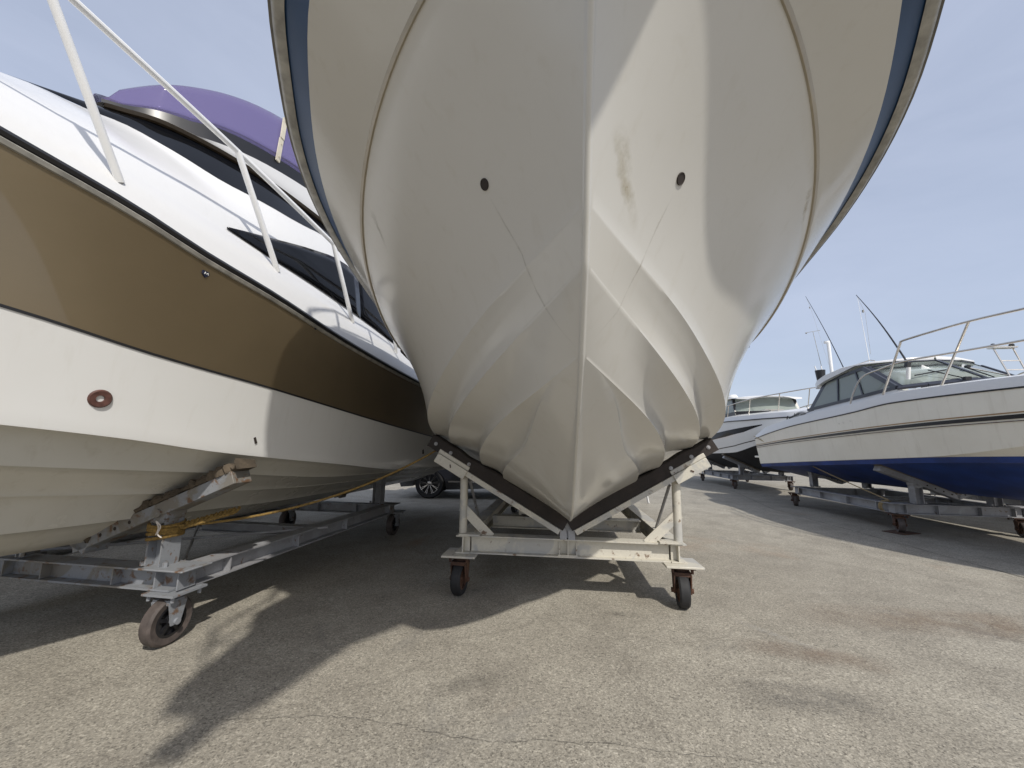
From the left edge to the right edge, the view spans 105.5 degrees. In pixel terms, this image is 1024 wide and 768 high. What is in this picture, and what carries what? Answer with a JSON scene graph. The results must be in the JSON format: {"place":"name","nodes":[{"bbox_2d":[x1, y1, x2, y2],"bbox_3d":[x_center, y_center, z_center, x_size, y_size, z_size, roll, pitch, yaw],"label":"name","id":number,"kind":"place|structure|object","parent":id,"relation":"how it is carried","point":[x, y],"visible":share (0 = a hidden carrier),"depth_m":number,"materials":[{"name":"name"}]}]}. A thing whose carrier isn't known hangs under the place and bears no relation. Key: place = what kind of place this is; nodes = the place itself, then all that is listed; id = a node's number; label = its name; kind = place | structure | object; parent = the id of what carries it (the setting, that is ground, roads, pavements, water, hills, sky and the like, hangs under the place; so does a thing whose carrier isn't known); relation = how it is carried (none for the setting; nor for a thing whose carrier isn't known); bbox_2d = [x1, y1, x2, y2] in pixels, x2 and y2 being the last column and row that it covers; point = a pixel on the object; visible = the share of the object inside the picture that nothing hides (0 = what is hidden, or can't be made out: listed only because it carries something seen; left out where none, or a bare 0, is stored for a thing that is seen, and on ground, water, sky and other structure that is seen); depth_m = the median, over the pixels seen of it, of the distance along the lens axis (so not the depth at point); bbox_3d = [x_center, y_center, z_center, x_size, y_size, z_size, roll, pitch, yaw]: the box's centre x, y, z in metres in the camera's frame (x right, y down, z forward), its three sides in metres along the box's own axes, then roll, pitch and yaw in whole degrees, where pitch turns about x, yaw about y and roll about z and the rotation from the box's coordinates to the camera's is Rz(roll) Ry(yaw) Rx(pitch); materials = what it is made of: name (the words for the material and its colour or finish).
{"place":"outdoors","nodes":[
{"label":"outdoors","id":0,"kind":"place"},
{"bbox_2d":[0,465,1023,767],"bbox_3d":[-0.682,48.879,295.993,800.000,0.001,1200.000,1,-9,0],"label":"ground","id":1,"kind":"structure","parent":0,"point":[790,637],"depth_m":2.49,"materials":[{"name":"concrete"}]},
{"bbox_2d":[0,458,405,647],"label":"boat trailer","id":2,"kind":"object","parent":1,"relation":"on","point":[165,576],"visible":0.58,"depth_m":2.70,"materials":[{"name":"metal"}]},
{"bbox_2d":[0,0,444,555],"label":"motor yacht","id":3,"kind":"object","parent":2,"relation":"on","point":[184,300],"visible":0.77,"depth_m":2.34,"materials":[{"name":"white plastic"}]},
{"bbox_2d":[227,227,360,316],"bbox_3d":[-1.842,-1.122,3.530,0.099,0.521,1.650,-1,-9,9],"label":"side window","id":4,"kind":"structure","parent":3,"relation":"in","point":[318,268],"depth_m":3.59,"materials":[{"name":"black glass"}]},
{"bbox_2d":[358,281,392,341],"bbox_3d":[-1.609,-0.834,4.925,0.081,0.565,1.208,-1,-9,9],"label":"side window","id":5,"kind":"structure","parent":3,"relation":"in","point":[370,314],"depth_m":4.54,"materials":[{"name":"black glass"}]},
{"bbox_2d":[145,450,435,540],"bbox_3d":[-1.621,0.849,3.199,2.005,0.620,0.208,7,-11,-32],"label":"rope","id":6,"kind":"object","parent":2,"relation":"attached to","point":[170,531],"visible":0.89,"depth_m":2.77,"materials":[{"name":"yellow fabric"}]},
{"bbox_2d":[155,521,161,537],"bbox_3d":[-2.328,0.956,2.559,0.077,0.107,0.024,-3,-10,24],"label":"cord","id":7,"kind":"object","parent":6,"relation":"attached to","point":[158,529],"visible":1,"depth_m":2.56,"materials":[{"name":"white fabric"}]},
{"bbox_2d":[400,469,484,497],"bbox_3d":[-0.581,2.191,10.595,4.540,1.620,1.810,1,-9,0],"label":"parked car","id":8,"kind":"object","parent":1,"relation":"on","point":[437,483],"visible":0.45,"depth_m":9.68,"materials":[{"name":"black paint"}]},
{"bbox_2d":[199,715,758,765],"bbox_3d":[-0.228,1.569,1.612,2.530,0.001,0.403,0,-9,7],"label":"ground crack","id":9,"kind":"object","parent":1,"relation":"on","point":[472,738],"visible":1,"depth_m":1.75,"materials":[{"name":"grey asphalt"}]},
{"bbox_2d":[427,435,718,608],"bbox_3d":[0.739,1.521,5.617,2.584,1.400,4.701,0,-9,7],"label":"boat trailer","id":10,"kind":"object","parent":1,"relation":"on","point":[660,542],"visible":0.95,"depth_m":3.42,"materials":[{"name":"beige paint"}]},
{"bbox_2d":[267,0,944,520],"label":"motorboat","id":11,"kind":"object","parent":10,"relation":"on","point":[579,244],"visible":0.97,"depth_m":1.68,"materials":[{"name":"white plastic"}]},
{"bbox_2d":[699,454,794,489],"bbox_3d":[8.584,3.196,14.616,2.373,1.164,3.485,-1,-9,8],"label":"boat trailer","id":12,"kind":"object","parent":1,"relation":"on","point":[742,473],"visible":0.85,"depth_m":13.14,"materials":[{"name":"metal"}]},
{"bbox_2d":[705,387,815,472],"bbox_3d":[8.399,1.113,13.444,2.644,3.700,8.232,-1,-9,8],"label":"cabin cruiser","id":13,"kind":"object","parent":12,"relation":"on","point":[747,419],"visible":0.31,"depth_m":12.43,"materials":[{"name":"white plastic"}]},
{"bbox_2d":[726,400,733,413],"bbox_3d":[7.524,0.911,14.090,0.040,0.480,2.680,0,-9,8],"label":"side window","id":14,"kind":"structure","parent":13,"relation":"in","point":[729,402],"depth_m":13.25,"materials":[{"name":"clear glass"}]},
{"bbox_2d":[711,424,761,439],"bbox_3d":[8.353,1.705,13.089,2.586,0.416,4.550,-1,-9,8],"label":"hull window","id":15,"kind":"structure","parent":13,"relation":"in","point":[739,430],"depth_m":12.37,"materials":[{"name":"black glass"}]},
{"bbox_2d":[725,399,798,416],"bbox_3d":[8.448,0.951,13.799,2.081,0.654,3.033,-1,-9,8],"label":"window frame","id":16,"kind":"structure","parent":13,"relation":"in","point":[794,401],"depth_m":12.70,"materials":[{"name":"white metal"}]},
{"bbox_2d":[761,399,794,409],"bbox_3d":[9.415,0.894,13.821,0.040,0.480,2.680,-1,-9,9],"label":"side window","id":17,"kind":"structure","parent":13,"relation":"in","point":[788,404],"depth_m":13.46,"materials":[{"name":"clear glass"}]},
{"bbox_2d":[736,482,1020,576],"bbox_3d":[2.461,2.829,9.223,23.001,0.001,13.902,1,-9,0],"label":"ground joint","id":18,"kind":"object","parent":1,"relation":"on","point":[892,541],"visible":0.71,"depth_m":5.47,"materials":[{"name":"grey asphalt"}]},
{"bbox_2d":[883,530,920,534],"bbox_3d":[6.354,2.419,6.353,0.420,0.010,0.300,4,-10,-17],"label":"steel plate","id":19,"kind":"object","parent":1,"relation":"on","point":[901,533],"visible":0.79,"depth_m":6.30,"materials":[{"name":"black metal"}]},
{"bbox_2d":[788,464,1023,536],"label":"boat trailer","id":20,"kind":"object","parent":1,"relation":"on","point":[914,500],"visible":0.8,"depth_m":6.43,"materials":[{"name":"metal"}]},
{"bbox_2d":[755,295,1023,500],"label":"cabin cruiser","id":21,"kind":"object","parent":20,"relation":"on","point":[953,423],"visible":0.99,"depth_m":6.04,"materials":[{"name":"white plastic"}]},
{"bbox_2d":[754,436,890,511],"bbox_3d":[6.397,1.787,8.514,0.224,1.398,3.720,1,-9,0],"label":"rope","id":22,"kind":"object","parent":21,"relation":"attached to","point":[880,503],"visible":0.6,"depth_m":6.92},
{"bbox_2d":[814,371,888,406],"bbox_3d":[6.389,0.096,7.432,0.086,0.625,2.380,-1,-9,8],"label":"side window","id":23,"kind":"structure","parent":21,"relation":"in","point":[847,384],"depth_m":7.39,"materials":[{"name":"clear glass"}]},
{"bbox_2d":[807,359,1013,410],"bbox_3d":[7.311,0.020,7.122,2.043,0.718,2.754,-1,-9,8],"label":"window frame","id":24,"kind":"structure","parent":21,"relation":"in","point":[893,385],"depth_m":6.66,"materials":[{"name":"white metal"}]},
{"bbox_2d":[924,491,1023,505],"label":"boat trailer","id":25,"kind":"object","parent":1,"relation":"on","point":[1011,502],"visible":0.21,"depth_m":8.23,"materials":[{"name":"metal"}]},
{"bbox_2d":[0,0,1023,407],"label":"sky","id":26,"kind":"structure","parent":0,"point":[934,239],"materials":[{"name":"blue"}]}
]}

